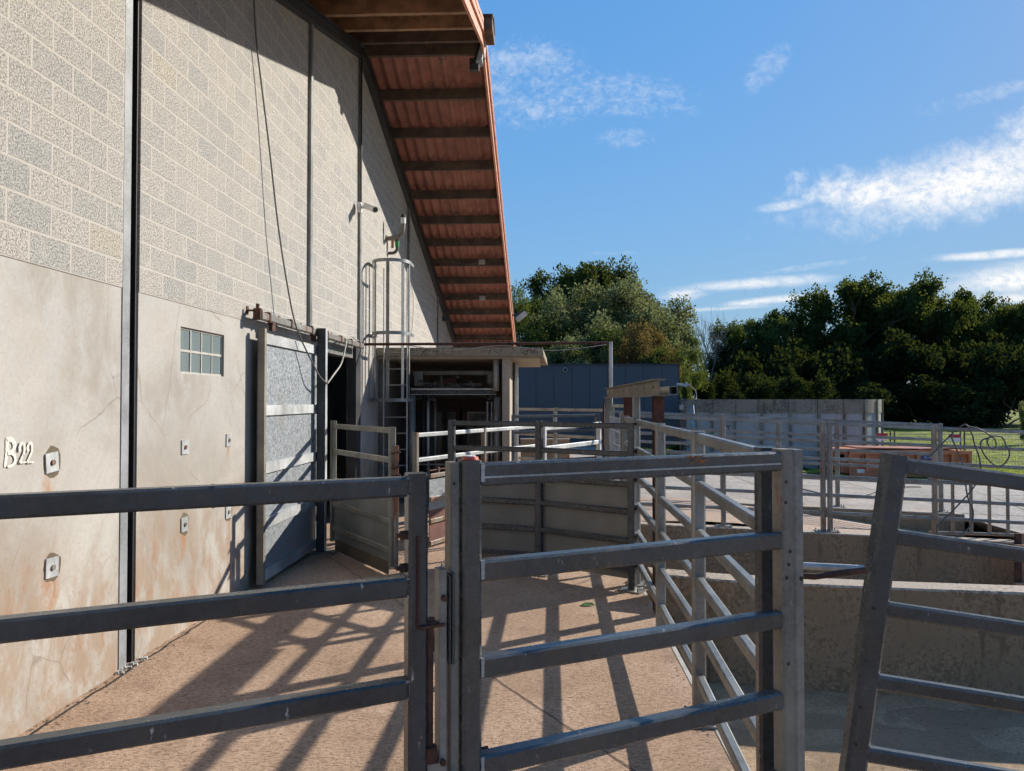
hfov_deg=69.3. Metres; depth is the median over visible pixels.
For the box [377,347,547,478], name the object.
canopy shelter
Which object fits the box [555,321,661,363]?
leafy tree
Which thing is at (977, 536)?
ground
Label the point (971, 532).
barred gate
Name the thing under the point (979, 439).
fence
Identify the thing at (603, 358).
leafy tree
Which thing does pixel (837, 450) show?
railing
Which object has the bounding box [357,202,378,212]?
security camera
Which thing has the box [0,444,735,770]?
concrete floor
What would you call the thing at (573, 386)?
blue building
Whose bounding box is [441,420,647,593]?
panel fence
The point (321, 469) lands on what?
steel post
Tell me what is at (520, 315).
floodlight
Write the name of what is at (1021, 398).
bush
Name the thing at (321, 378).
cable
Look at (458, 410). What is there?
window frame
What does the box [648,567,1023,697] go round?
retaining wall
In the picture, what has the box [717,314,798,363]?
oak tree
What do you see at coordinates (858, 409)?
slurry tank
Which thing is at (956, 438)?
notice board
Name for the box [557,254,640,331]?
leafy tree
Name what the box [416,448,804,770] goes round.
metal gate
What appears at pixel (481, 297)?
junction box
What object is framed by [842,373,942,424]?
bush
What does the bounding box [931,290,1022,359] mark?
oak tree
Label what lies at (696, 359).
leafy tree
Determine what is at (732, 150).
sky
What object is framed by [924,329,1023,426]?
bush
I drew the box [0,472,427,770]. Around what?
metal gate
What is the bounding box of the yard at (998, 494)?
[572,446,1023,539]
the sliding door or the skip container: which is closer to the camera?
the sliding door
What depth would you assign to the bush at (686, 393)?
35.79 m
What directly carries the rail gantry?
on the concrete floor at (296, 651)
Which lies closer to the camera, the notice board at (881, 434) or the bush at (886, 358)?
the notice board at (881, 434)
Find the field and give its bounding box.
[803,409,1023,479]
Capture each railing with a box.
[412,426,534,545]
[511,413,600,460]
[518,408,602,459]
[543,422,600,459]
[614,410,949,512]
[619,413,1023,535]
[622,397,776,770]
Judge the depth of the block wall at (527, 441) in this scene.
21.95 m
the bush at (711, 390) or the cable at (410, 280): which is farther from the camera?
the bush at (711, 390)
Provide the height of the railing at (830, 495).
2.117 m
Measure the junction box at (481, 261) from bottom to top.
0.133 m
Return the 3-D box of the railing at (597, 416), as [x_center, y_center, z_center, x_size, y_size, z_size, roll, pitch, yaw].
[0.929,1.455,15.449,2.396,1.718,0.100,1,-1,-35]
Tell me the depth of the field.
42.41 m
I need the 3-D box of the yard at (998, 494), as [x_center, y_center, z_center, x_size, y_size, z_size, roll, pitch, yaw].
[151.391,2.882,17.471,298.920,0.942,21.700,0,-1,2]
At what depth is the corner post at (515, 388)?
15.28 m
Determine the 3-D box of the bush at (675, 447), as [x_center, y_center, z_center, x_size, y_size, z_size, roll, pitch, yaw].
[7.477,2.670,29.857,2.682,0.861,2.627,1,-1,-38]
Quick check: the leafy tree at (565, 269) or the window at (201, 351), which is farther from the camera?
the leafy tree at (565, 269)
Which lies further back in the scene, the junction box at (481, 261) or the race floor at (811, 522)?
the junction box at (481, 261)
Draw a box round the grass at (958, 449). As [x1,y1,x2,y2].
[641,438,1023,473]
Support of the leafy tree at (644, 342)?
on the field
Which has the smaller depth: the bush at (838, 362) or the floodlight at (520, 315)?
the floodlight at (520, 315)
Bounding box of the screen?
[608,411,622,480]
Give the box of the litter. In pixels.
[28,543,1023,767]
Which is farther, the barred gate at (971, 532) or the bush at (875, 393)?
the bush at (875, 393)
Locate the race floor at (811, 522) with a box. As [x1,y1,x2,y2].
[641,498,953,536]
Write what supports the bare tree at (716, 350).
on the field
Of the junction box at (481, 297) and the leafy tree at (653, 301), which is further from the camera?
the leafy tree at (653, 301)
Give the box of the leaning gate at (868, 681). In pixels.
[838,453,1023,770]
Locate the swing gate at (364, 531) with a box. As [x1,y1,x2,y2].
[330,421,399,573]
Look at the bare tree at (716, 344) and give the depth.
70.44 m
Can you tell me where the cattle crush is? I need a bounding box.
[408,359,500,503]
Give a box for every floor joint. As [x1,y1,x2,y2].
[29,620,205,734]
[493,677,634,770]
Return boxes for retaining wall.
[641,521,1013,593]
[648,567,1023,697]
[706,500,964,536]
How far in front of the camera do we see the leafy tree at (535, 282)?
60.13 m
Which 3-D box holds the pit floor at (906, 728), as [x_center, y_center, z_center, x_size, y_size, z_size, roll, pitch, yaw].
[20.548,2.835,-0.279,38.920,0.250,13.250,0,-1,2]
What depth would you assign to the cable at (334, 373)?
10.85 m
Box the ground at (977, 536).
[666,521,999,538]
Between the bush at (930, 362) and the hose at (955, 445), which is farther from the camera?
the bush at (930, 362)
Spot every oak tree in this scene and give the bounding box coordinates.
[701,318,767,396]
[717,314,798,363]
[748,305,837,355]
[785,269,934,363]
[852,284,935,408]
[864,266,981,421]
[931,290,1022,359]
[969,303,1022,340]
[986,296,1023,349]
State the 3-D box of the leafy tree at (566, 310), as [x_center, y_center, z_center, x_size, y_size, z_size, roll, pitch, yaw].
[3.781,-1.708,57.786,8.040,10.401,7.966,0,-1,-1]
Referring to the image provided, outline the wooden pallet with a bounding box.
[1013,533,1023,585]
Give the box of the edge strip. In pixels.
[640,587,733,765]
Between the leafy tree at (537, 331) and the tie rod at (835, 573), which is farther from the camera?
the leafy tree at (537, 331)
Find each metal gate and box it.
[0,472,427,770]
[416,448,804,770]
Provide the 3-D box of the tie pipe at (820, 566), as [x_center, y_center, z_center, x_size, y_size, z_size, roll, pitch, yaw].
[1.369,0.774,3.156,0.240,0.030,0.030,0,-1,14]
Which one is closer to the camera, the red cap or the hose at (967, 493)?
the red cap
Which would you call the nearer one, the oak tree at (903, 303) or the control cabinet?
the control cabinet
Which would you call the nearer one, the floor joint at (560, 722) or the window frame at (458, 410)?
the floor joint at (560, 722)
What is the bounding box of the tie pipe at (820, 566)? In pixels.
[803,562,863,570]
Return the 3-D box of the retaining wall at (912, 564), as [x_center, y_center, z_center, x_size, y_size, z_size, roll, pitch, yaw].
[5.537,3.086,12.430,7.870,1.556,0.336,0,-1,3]
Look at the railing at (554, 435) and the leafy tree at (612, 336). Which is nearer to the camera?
the railing at (554, 435)
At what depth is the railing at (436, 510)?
10.33 m
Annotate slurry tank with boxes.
[681,399,883,468]
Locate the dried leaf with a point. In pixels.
(700, 461)
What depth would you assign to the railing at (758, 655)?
4.19 m
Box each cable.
[253,0,327,383]
[327,336,358,383]
[405,224,413,338]
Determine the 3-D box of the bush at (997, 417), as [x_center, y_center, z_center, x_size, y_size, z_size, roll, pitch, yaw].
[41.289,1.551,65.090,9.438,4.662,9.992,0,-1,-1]
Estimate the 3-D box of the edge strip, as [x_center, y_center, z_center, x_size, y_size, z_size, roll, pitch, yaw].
[1.203,2.188,3.210,0.035,0.224,18.600,0,-1,2]
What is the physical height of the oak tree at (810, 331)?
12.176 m
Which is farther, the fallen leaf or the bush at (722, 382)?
the bush at (722, 382)
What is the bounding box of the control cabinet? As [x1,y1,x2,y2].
[640,428,650,448]
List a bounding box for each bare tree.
[682,317,728,398]
[695,308,749,381]
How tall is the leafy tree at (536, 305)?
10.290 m
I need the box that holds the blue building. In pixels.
[518,364,679,449]
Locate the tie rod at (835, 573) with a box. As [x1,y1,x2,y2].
[803,567,866,579]
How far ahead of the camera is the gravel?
5.58 m
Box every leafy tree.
[511,279,543,346]
[513,292,572,336]
[515,313,590,363]
[519,261,614,316]
[520,300,602,346]
[522,276,647,358]
[545,331,618,363]
[549,263,580,287]
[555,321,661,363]
[556,272,698,364]
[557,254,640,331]
[578,290,689,341]
[607,316,683,376]
[610,295,696,380]
[637,341,708,398]
[652,322,709,396]
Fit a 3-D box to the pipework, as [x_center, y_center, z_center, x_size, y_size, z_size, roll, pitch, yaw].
[6.399,1.113,27.148,0.762,2.502,2.435,0,-1,14]
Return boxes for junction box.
[442,316,449,320]
[450,259,484,264]
[456,296,484,300]
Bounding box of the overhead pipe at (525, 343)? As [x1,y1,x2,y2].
[363,342,612,403]
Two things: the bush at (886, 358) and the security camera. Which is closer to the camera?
the security camera
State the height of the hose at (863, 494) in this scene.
0.201 m
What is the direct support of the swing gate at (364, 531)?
on the concrete floor at (296, 651)
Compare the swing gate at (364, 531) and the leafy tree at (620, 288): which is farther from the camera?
the leafy tree at (620, 288)
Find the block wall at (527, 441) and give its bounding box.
[520,438,569,460]
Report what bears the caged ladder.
attached to the barn
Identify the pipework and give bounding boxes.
[677,382,696,449]
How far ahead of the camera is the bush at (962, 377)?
68.77 m
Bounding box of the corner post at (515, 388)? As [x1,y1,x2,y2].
[513,362,517,460]
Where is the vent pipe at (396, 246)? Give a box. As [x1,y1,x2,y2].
[388,235,398,254]
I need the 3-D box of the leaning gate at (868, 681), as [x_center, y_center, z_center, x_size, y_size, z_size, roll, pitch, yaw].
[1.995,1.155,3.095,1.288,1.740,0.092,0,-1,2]
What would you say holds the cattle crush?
on the concrete floor at (296, 651)
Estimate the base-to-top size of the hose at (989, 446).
0.670 m
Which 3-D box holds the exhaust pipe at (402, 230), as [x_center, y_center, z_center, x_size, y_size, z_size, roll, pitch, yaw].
[-2.338,-3.161,14.888,0.412,0.560,0.139,0,-1,2]
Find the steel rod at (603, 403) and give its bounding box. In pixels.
[602,402,604,456]
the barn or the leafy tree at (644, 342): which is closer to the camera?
the barn
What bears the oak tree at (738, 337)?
on the field
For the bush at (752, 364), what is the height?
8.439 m
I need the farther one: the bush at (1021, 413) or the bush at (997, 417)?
the bush at (997, 417)
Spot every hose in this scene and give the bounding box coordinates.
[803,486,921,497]
[925,424,981,537]
[951,430,962,462]
[969,426,1009,466]
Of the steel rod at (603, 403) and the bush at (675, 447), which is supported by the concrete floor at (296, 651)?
the steel rod at (603, 403)
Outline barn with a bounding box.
[0,0,515,739]
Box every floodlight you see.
[470,42,487,71]
[512,311,526,321]
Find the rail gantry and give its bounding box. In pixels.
[604,379,677,612]
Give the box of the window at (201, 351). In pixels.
[180,327,221,375]
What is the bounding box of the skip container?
[825,445,971,476]
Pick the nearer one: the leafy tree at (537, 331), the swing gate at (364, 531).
the swing gate at (364, 531)
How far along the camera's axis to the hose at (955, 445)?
12.19 m
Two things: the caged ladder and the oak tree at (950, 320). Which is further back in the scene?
the oak tree at (950, 320)
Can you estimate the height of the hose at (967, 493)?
1.912 m
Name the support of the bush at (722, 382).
on the field
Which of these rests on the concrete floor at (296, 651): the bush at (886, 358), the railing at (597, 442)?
the railing at (597, 442)
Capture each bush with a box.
[667,444,689,450]
[680,366,692,398]
[691,374,745,398]
[711,365,775,398]
[732,344,820,398]
[744,368,834,398]
[758,335,862,392]
[804,382,898,413]
[829,327,924,404]
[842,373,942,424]
[852,332,949,425]
[900,335,980,426]
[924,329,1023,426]
[936,377,1022,427]
[977,344,1023,421]
[1018,401,1023,443]
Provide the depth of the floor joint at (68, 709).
5.19 m
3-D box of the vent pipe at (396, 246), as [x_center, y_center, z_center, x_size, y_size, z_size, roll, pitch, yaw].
[-2.413,-2.865,15.112,0.239,0.393,0.096,0,-1,2]
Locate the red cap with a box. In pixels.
[461,455,478,459]
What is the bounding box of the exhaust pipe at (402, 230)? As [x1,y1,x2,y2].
[385,214,405,241]
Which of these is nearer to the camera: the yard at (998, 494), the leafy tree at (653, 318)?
the yard at (998, 494)
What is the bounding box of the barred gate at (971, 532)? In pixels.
[927,477,1013,536]
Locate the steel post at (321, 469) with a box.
[306,328,337,554]
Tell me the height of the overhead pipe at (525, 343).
3.024 m
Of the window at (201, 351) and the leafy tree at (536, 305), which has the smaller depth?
the window at (201, 351)
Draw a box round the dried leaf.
[687,455,707,463]
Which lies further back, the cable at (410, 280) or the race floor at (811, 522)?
the cable at (410, 280)
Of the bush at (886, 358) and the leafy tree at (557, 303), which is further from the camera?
the bush at (886, 358)
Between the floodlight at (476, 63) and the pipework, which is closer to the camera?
the floodlight at (476, 63)
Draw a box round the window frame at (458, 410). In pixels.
[416,400,501,478]
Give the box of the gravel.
[115,656,147,674]
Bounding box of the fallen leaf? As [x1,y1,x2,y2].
[580,602,594,605]
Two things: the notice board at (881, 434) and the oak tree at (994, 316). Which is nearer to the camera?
the notice board at (881, 434)
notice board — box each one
[876,433,887,440]
[949,435,959,441]
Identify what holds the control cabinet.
attached to the blue building
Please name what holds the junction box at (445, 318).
attached to the barn
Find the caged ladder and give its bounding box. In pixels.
[372,258,413,497]
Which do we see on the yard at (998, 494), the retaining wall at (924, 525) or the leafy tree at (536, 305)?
the retaining wall at (924, 525)
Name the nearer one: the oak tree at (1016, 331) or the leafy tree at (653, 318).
the leafy tree at (653, 318)
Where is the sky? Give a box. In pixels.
[478,0,1023,401]
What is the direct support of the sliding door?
in the barn
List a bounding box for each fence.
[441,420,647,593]
[886,431,1023,465]
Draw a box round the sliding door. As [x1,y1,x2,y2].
[256,322,316,584]
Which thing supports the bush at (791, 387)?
on the field
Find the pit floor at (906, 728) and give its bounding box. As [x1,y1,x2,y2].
[708,683,1023,770]
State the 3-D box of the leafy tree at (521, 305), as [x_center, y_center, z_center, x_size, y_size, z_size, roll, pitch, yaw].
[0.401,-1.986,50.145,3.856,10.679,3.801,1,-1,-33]

